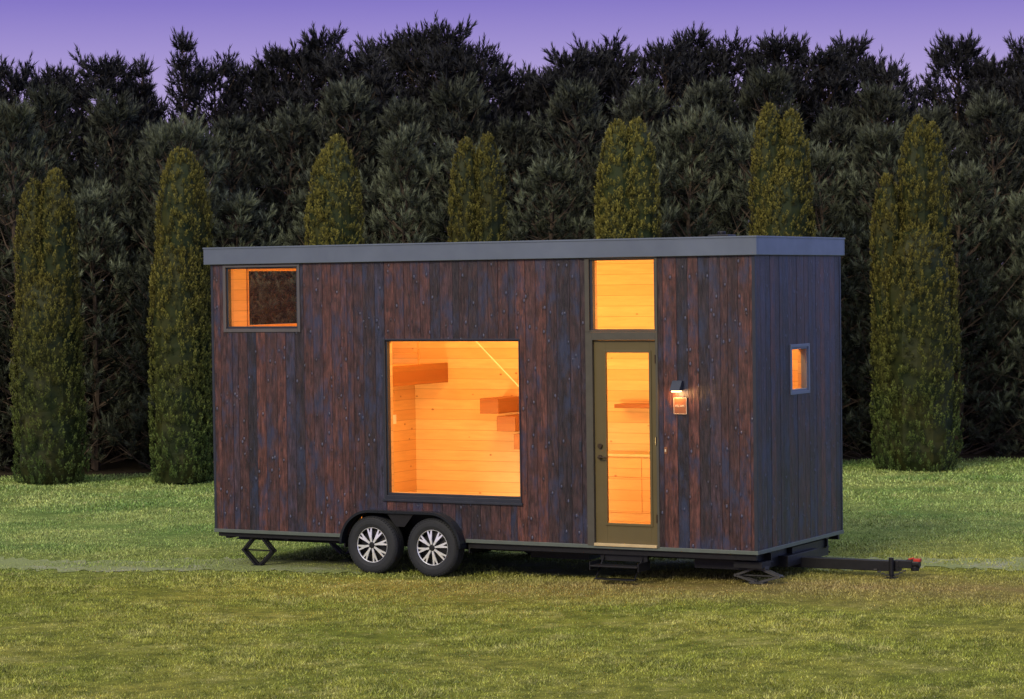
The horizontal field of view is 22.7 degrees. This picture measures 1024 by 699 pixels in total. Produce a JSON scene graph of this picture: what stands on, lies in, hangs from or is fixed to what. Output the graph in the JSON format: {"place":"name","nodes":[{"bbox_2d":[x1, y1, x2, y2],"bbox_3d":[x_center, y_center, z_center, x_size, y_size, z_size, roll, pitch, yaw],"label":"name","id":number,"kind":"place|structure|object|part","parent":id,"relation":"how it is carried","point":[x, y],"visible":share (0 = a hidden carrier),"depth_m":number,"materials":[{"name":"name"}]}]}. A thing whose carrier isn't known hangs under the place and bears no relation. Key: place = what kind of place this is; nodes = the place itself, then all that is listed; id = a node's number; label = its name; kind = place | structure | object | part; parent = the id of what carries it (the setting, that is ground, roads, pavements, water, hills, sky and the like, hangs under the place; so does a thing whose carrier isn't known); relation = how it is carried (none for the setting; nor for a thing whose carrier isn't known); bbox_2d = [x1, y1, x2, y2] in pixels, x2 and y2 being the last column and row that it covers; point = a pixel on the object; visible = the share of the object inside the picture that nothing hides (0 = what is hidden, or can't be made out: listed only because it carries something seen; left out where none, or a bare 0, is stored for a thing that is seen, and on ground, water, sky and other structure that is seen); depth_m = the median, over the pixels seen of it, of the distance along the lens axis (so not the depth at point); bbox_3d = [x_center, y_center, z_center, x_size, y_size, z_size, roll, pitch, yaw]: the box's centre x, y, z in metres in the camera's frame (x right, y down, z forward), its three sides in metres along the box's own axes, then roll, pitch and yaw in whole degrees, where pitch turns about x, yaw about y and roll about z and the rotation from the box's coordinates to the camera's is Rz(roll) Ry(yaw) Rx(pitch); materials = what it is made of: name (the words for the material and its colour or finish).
{"place":"outdoors","nodes":[
{"label":"outdoors","id":0,"kind":"place"},
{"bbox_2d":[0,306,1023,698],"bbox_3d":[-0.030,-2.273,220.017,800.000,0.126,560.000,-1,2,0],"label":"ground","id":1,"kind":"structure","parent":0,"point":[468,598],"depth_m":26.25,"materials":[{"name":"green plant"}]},
{"bbox_2d":[0,265,12,439],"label":"pine tree","id":2,"kind":"object","parent":1,"relation":"on","point":[7,425],"visible":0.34,"depth_m":49.91,"materials":[{"name":"green plant"}]},
{"bbox_2d":[0,85,23,454],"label":"pine tree","id":3,"kind":"object","parent":1,"relation":"on","point":[5,436],"visible":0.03,"depth_m":53.75,"materials":[{"name":"green plant"}]},
{"bbox_2d":[0,99,39,459],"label":"pine tree","id":4,"kind":"object","parent":1,"relation":"on","point":[10,265],"visible":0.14,"depth_m":51.21,"materials":[{"name":"green plant"}]},
{"bbox_2d":[0,50,82,457],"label":"pine tree","id":5,"kind":"object","parent":1,"relation":"on","point":[15,79],"visible":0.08,"depth_m":53.39,"materials":[{"name":"green plant"}]},
{"bbox_2d":[8,167,91,483],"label":"arborvitae tree","id":6,"kind":"object","parent":1,"relation":"on","point":[48,382],"visible":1,"depth_m":46.11,"materials":[{"name":"green plant"}]},
{"bbox_2d":[3,59,113,431],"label":"pine tree","id":7,"kind":"object","parent":1,"relation":"on","point":[50,73],"visible":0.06,"depth_m":53.74,"materials":[{"name":"green plant"}]},
{"bbox_2d":[0,98,120,472],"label":"pine tree","id":8,"kind":"object","parent":1,"relation":"on","point":[11,121],"visible":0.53,"depth_m":49.19,"materials":[{"name":"green plant"}]},
{"bbox_2d":[0,78,126,451],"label":"pine tree","id":9,"kind":"object","parent":1,"relation":"on","point":[43,100],"visible":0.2,"depth_m":51.59,"materials":[{"name":"green plant"}]},
{"bbox_2d":[16,171,154,470],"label":"pine tree","id":10,"kind":"object","parent":1,"relation":"on","point":[93,219],"visible":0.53,"depth_m":49.65,"materials":[{"name":"green plant"}]},
{"bbox_2d":[38,43,168,455],"bbox_3d":[-8.553,-2.068,53.652,3.339,8.840,3.598,-1,2,-6],"label":"pine tree","id":11,"kind":"object","parent":1,"relation":"on","point":[105,75],"visible":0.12,"depth_m":53.28,"materials":[{"name":"green plant"}]},
{"bbox_2d":[61,85,160,461],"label":"pine tree","id":12,"kind":"object","parent":1,"relation":"on","point":[101,151],"visible":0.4,"depth_m":51.41,"materials":[{"name":"green plant"}]},
{"bbox_2d":[77,77,168,455],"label":"pine tree","id":13,"kind":"object","parent":1,"relation":"on","point":[136,95],"visible":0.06,"depth_m":53.20,"materials":[{"name":"green plant"}]},
{"bbox_2d":[123,51,165,450],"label":"pine tree","id":14,"kind":"object","parent":1,"relation":"on","point":[144,71],"visible":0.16,"depth_m":53.47,"materials":[{"name":"green plant"}]},
{"bbox_2d":[100,116,235,459],"bbox_3d":[-6.981,-1.174,51.521,2.966,7.115,2.848,-1,2,4],"label":"pine tree","id":15,"kind":"object","parent":1,"relation":"on","point":[142,185],"visible":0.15,"depth_m":51.14,"materials":[{"name":"green plant"}]},
{"bbox_2d":[92,108,254,469],"bbox_3d":[-6.487,-1.092,49.402,3.117,7.352,3.421,-1,2,0],"label":"pine tree","id":16,"kind":"object","parent":1,"relation":"on","point":[158,148],"visible":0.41,"depth_m":49.16,"materials":[{"name":"green plant"}]},
{"bbox_2d":[145,146,214,482],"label":"arborvitae tree","id":17,"kind":"object","parent":1,"relation":"on","point":[180,298],"visible":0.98,"depth_m":45.90,"materials":[{"name":"green plant"}]},
{"bbox_2d":[159,25,213,197],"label":"pine tree","id":18,"kind":"object","parent":1,"relation":"on","point":[183,64],"visible":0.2,"depth_m":53.38,"materials":[{"name":"green plant"}]},
{"bbox_2d":[157,43,275,323],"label":"pine tree","id":19,"kind":"object","parent":1,"relation":"on","point":[209,76],"visible":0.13,"depth_m":53.82,"materials":[{"name":"green plant"}]},
{"bbox_2d":[154,186,296,460],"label":"pine tree","id":20,"kind":"object","parent":1,"relation":"on","point":[229,208],"visible":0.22,"depth_m":49.71,"materials":[{"name":"green plant"}]},
{"bbox_2d":[195,111,303,362],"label":"pine tree","id":21,"kind":"object","parent":1,"relation":"on","point":[238,130],"visible":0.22,"depth_m":51.50,"materials":[{"name":"green plant"}]},
{"bbox_2d":[203,58,302,323],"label":"pine tree","id":22,"kind":"object","parent":1,"relation":"on","point":[251,74],"visible":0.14,"depth_m":53.95,"materials":[{"name":"green plant"}]},
{"bbox_2d":[218,98,324,321],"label":"pine tree","id":23,"kind":"object","parent":1,"relation":"on","point":[296,122],"visible":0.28,"depth_m":51.92,"materials":[{"name":"green plant"}]},
{"bbox_2d":[221,37,327,310],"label":"pine tree","id":24,"kind":"object","parent":1,"relation":"on","point":[277,59],"visible":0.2,"depth_m":53.82,"materials":[{"name":"green plant"}]},
{"bbox_2d":[249,188,372,324],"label":"pine tree","id":25,"kind":"object","parent":1,"relation":"on","point":[301,203],"visible":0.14,"depth_m":49.49,"materials":[{"name":"green plant"}]},
{"bbox_2d":[257,20,378,312],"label":"pine tree","id":26,"kind":"object","parent":1,"relation":"on","point":[316,54],"visible":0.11,"depth_m":53.90,"materials":[{"name":"green plant"}]},
{"bbox_2d":[303,133,364,245],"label":"arborvitae tree","id":27,"kind":"object","parent":1,"relation":"on","point":[333,207],"visible":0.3,"depth_m":46.08,"materials":[{"name":"green plant"}]},
{"bbox_2d":[280,75,402,274],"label":"pine tree","id":28,"kind":"object","parent":1,"relation":"on","point":[356,95],"visible":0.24,"depth_m":51.78,"materials":[{"name":"green plant"}]},
{"bbox_2d":[290,38,410,241],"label":"pine tree","id":29,"kind":"object","parent":1,"relation":"on","point":[357,60],"visible":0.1,"depth_m":52.99,"materials":[{"name":"green plant"}]},
{"bbox_2d":[328,28,427,239],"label":"pine tree","id":30,"kind":"object","parent":1,"relation":"on","point":[387,48],"visible":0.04,"depth_m":54.09,"materials":[{"name":"green plant"}]},
{"bbox_2d":[359,116,443,243],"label":"pine tree","id":31,"kind":"object","parent":1,"relation":"on","point":[400,154],"visible":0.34,"depth_m":49.74,"materials":[{"name":"green plant"}]},
{"bbox_2d":[357,91,450,243],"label":"pine tree","id":32,"kind":"object","parent":1,"relation":"on","point":[402,112],"visible":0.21,"depth_m":51.56,"materials":[{"name":"green plant"}]},
{"bbox_2d":[350,10,489,240],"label":"pine tree","id":33,"kind":"object","parent":1,"relation":"on","point":[405,48],"visible":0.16,"depth_m":53.25,"materials":[{"name":"green plant"}]},
{"bbox_2d":[394,15,512,241],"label":"pine tree","id":34,"kind":"object","parent":1,"relation":"on","point":[460,44],"visible":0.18,"depth_m":52.95,"materials":[{"name":"green plant"}]},
{"bbox_2d":[383,71,530,241],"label":"pine tree","id":35,"kind":"object","parent":1,"relation":"on","point":[450,97],"visible":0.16,"depth_m":51.76,"materials":[{"name":"green plant"}]},
{"bbox_2d":[389,133,527,243],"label":"pine tree","id":36,"kind":"object","parent":1,"relation":"on","point":[442,157],"visible":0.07,"depth_m":49.55,"materials":[{"name":"green plant"}]},
{"bbox_2d":[447,131,509,241],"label":"arborvitae tree","id":37,"kind":"object","parent":1,"relation":"on","point":[476,195],"visible":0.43,"depth_m":46.15,"materials":[{"name":"green plant"}]},
{"bbox_2d":[423,32,541,239],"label":"pine tree","id":38,"kind":"object","parent":1,"relation":"on","point":[493,61],"visible":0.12,"depth_m":52.89,"materials":[{"name":"green plant"}]},
{"bbox_2d":[2,97,1009,415],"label":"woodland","id":39,"kind":"object","parent":1,"relation":"on","point":[606,123],"depth_m":56.84,"materials":[{"name":"green plant"}]},
{"bbox_2d":[482,62,574,240],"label":"pine tree","id":40,"kind":"object","parent":1,"relation":"on","point":[520,79],"visible":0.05,"depth_m":53.28,"materials":[{"name":"green plant"}]},
{"bbox_2d":[487,115,581,240],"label":"pine tree","id":41,"kind":"object","parent":1,"relation":"on","point":[522,139],"visible":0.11,"depth_m":51.65,"materials":[{"name":"green plant"}]},
{"bbox_2d":[491,60,601,239],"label":"pine tree","id":42,"kind":"object","parent":1,"relation":"on","point":[540,87],"visible":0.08,"depth_m":53.18,"materials":[{"name":"green plant"}]},
{"bbox_2d":[504,151,596,240],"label":"pine tree","id":43,"kind":"object","parent":1,"relation":"on","point":[548,173],"visible":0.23,"depth_m":49.05,"materials":[{"name":"green plant"}]},
{"bbox_2d":[506,70,608,240],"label":"pine tree","id":44,"kind":"object","parent":1,"relation":"on","point":[580,99],"visible":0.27,"depth_m":51.42,"materials":[{"name":"green plant"}]},
{"bbox_2d":[511,42,626,240],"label":"pine tree","id":45,"kind":"object","parent":1,"relation":"on","point":[576,61],"visible":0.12,"depth_m":53.10,"materials":[{"name":"green plant"}]},
{"bbox_2d":[552,27,661,239],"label":"pine tree","id":46,"kind":"object","parent":1,"relation":"on","point":[615,50],"visible":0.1,"depth_m":53.91,"materials":[{"name":"green plant"}]},
{"bbox_2d":[575,45,678,220],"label":"pine tree","id":47,"kind":"object","parent":1,"relation":"on","point":[620,72],"visible":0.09,"depth_m":53.72,"materials":[{"name":"green plant"}]},
{"bbox_2d":[593,116,661,238],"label":"arborvitae tree","id":48,"kind":"object","parent":1,"relation":"on","point":[626,204],"visible":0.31,"depth_m":46.11,"materials":[{"name":"green plant"}]},
{"bbox_2d":[573,118,681,238],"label":"pine tree","id":49,"kind":"object","parent":1,"relation":"on","point":[666,227],"visible":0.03,"depth_m":49.06,"materials":[{"name":"green plant"}]},
{"bbox_2d":[575,74,704,237],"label":"pine tree","id":50,"kind":"object","parent":1,"relation":"on","point":[640,96],"visible":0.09,"depth_m":51.88,"materials":[{"name":"green plant"}]},
{"bbox_2d":[601,25,726,236],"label":"pine tree","id":51,"kind":"object","parent":1,"relation":"on","point":[662,57],"visible":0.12,"depth_m":52.99,"materials":[{"name":"green plant"}]},
{"bbox_2d":[651,20,748,229],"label":"pine tree","id":52,"kind":"object","parent":1,"relation":"on","point":[701,32],"visible":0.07,"depth_m":53.94,"materials":[{"name":"green plant"}]},
{"bbox_2d":[652,97,753,237],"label":"pine tree","id":53,"kind":"object","parent":1,"relation":"on","point":[679,133],"visible":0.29,"depth_m":49.16,"materials":[{"name":"green plant"}]},
{"bbox_2d":[654,72,755,236],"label":"pine tree","id":54,"kind":"object","parent":1,"relation":"on","point":[700,95],"visible":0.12,"depth_m":51.58,"materials":[{"name":"green plant"}]},
{"bbox_2d":[663,25,761,220],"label":"pine tree","id":55,"kind":"object","parent":1,"relation":"on","point":[731,57],"visible":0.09,"depth_m":53.83,"materials":[{"name":"green plant"}]},
{"bbox_2d":[684,114,756,236],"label":"pine tree","id":56,"kind":"object","parent":1,"relation":"on","point":[740,150],"visible":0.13,"depth_m":49.18,"materials":[{"name":"green plant"}]},
{"bbox_2d":[702,59,846,262],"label":"pine tree","id":57,"kind":"object","parent":1,"relation":"on","point":[766,84],"visible":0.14,"depth_m":51.55,"materials":[{"name":"green plant"}]},
{"bbox_2d":[747,101,816,236],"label":"arborvitae tree","id":58,"kind":"object","parent":1,"relation":"on","point":[781,194],"visible":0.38,"depth_m":46.07,"materials":[{"name":"green plant"}]},
{"bbox_2d":[724,25,856,416],"bbox_3d":[5.634,-2.307,53.697,3.200,9.027,3.132,-1,2,-9],"label":"pine tree","id":59,"kind":"object","parent":1,"relation":"on","point":[776,50],"visible":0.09,"depth_m":53.26,"materials":[{"name":"green plant"}]},
{"bbox_2d":[780,33,875,439],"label":"pine tree","id":60,"kind":"object","parent":1,"relation":"on","point":[829,60],"visible":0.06,"depth_m":53.07,"materials":[{"name":"green plant"}]},
{"bbox_2d":[803,135,874,455],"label":"pine tree","id":61,"kind":"object","parent":1,"relation":"on","point":[819,161],"visible":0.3,"depth_m":49.46,"materials":[{"name":"green plant"}]},
{"bbox_2d":[803,102,878,448],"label":"pine tree","id":62,"kind":"object","parent":1,"relation":"on","point":[832,123],"visible":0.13,"depth_m":51.81,"materials":[{"name":"green plant"}]},
{"bbox_2d":[807,29,902,438],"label":"pine tree","id":63,"kind":"object","parent":1,"relation":"on","point":[857,49],"visible":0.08,"depth_m":53.97,"materials":[{"name":"green plant"}]},
{"bbox_2d":[826,78,946,445],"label":"pine tree","id":64,"kind":"object","parent":1,"relation":"on","point":[875,100],"visible":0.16,"depth_m":51.79,"materials":[{"name":"green plant"}]},
{"bbox_2d":[827,51,945,441],"bbox_3d":[7.992,-2.054,53.329,2.913,8.460,3.011,-2,2,-40],"label":"pine tree","id":65,"kind":"object","parent":1,"relation":"on","point":[893,72],"visible":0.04,"depth_m":53.03,"materials":[{"name":"green plant"}]},
{"bbox_2d":[834,118,981,458],"bbox_3d":[7.337,-1.039,49.427,3.485,6.907,3.642,0,2,14],"label":"pine tree","id":66,"kind":"object","parent":1,"relation":"on","point":[873,139],"visible":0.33,"depth_m":49.28,"materials":[{"name":"green plant"}]},
{"bbox_2d":[868,114,964,471],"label":"arborvitae tree","id":67,"kind":"object","parent":1,"relation":"on","point":[913,279],"visible":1,"depth_m":45.93,"materials":[{"name":"green plant"}]},
{"bbox_2d":[867,101,1009,440],"bbox_3d":[8.619,-1.444,51.863,3.022,7.339,3.005,0,2,11],"label":"pine tree","id":68,"kind":"object","parent":1,"relation":"on","point":[941,115],"visible":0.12,"depth_m":51.45,"materials":[{"name":"green plant"}]},
{"bbox_2d":[867,152,1023,454],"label":"pine tree","id":69,"kind":"object","parent":1,"relation":"on","point":[973,191],"visible":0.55,"depth_m":49.23,"materials":[{"name":"green plant"}]},
{"bbox_2d":[898,28,1016,440],"bbox_3d":[9.490,-2.373,54.282,3.037,9.027,3.103,0,2,27],"label":"pine tree","id":70,"kind":"object","parent":1,"relation":"on","point":[962,53],"visible":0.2,"depth_m":53.83,"materials":[{"name":"green plant"}]},
{"bbox_2d":[939,51,1023,440],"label":"pine tree","id":71,"kind":"object","parent":1,"relation":"on","point":[983,71],"visible":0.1,"depth_m":53.52,"materials":[{"name":"green plant"}]},
{"bbox_2d":[944,84,1023,450],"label":"pine tree","id":72,"kind":"object","parent":1,"relation":"on","point":[988,108],"visible":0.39,"depth_m":51.03,"materials":[{"name":"green plant"}]},
{"bbox_2d":[956,189,1023,457],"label":"pine tree","id":73,"kind":"object","parent":1,"relation":"on","point":[1016,213],"visible":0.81,"depth_m":49.23,"materials":[{"name":"green plant"}]},
{"bbox_2d":[971,32,1023,441],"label":"pine tree","id":74,"kind":"object","parent":1,"relation":"on","point":[1010,85],"visible":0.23,"depth_m":53.26,"materials":[{"name":"green plant"}]},
{"bbox_2d":[981,151,1023,443],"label":"pine tree","id":75,"kind":"object","parent":1,"relation":"on","point":[1007,202],"visible":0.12,"depth_m":51.56,"materials":[{"name":"green plant"}]},
{"bbox_2d":[996,66,1023,397],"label":"pine tree","id":76,"kind":"object","parent":1,"relation":"on","point":[1020,136],"visible":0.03,"depth_m":53.62,"materials":[{"name":"green plant"}]},
{"bbox_2d":[0,556,1023,576],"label":"gravel track","id":77,"kind":"structure","parent":0,"point":[23,562],"depth_m":32.02,"materials":[{"name":"grey gravel"}]},
{"bbox_2d":[203,231,921,583],"bbox_3d":[0.689,0.658,31.460,9.047,4.131,2.967,0,2,29],"label":"tiny house trailer","id":78,"kind":"object","parent":77,"relation":"on","point":[437,409],"visible":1,"depth_m":30.74,"materials":[{"name":"brown wood"}]},
{"bbox_3d":[-3.124,-0.643,32.121,1.160,0.845,0.144,0,2,29],"label":"window","id":79,"kind":"part","parent":78,"relation":"part of","materials":[{"name":"brown metal"}]},
{"bbox_3d":[-3.151,-0.683,33.549,0.144,0.800,1.400,0,2,29],"label":"window","id":80,"kind":"part","parent":78,"relation":"part of","materials":[{"name":"brown metal"}]},
{"bbox_3d":[-0.710,0.862,30.846,1.952,1.989,0.160,0,2,29],"label":"window","id":81,"kind":"part","parent":78,"relation":"part of","materials":[{"name":"black metal"}]},
{"bbox_3d":[1.293,-0.639,29.715,0.937,0.866,0.144,0,2,29],"label":"window","id":82,"kind":"part","parent":78,"relation":"part of","materials":[{"name":"paint"}]},
{"bbox_3d":[1.308,1.049,29.740,0.937,2.505,0.165,0,2,29],"label":"door","id":83,"kind":"part","parent":78,"relation":"part of","materials":[{"name":"green paint"}]},
{"bbox_3d":[3.344,0.229,30.055,0.130,0.590,0.595,0,2,29],"label":"window","id":84,"kind":"part","parent":78,"relation":"part of","materials":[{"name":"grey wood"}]},
{"bbox_2d":[0,0,1023,257],"label":"sky","id":85,"kind":"structure","parent":0,"point":[50,28],"materials":[{"name":"purple"}]}
]}

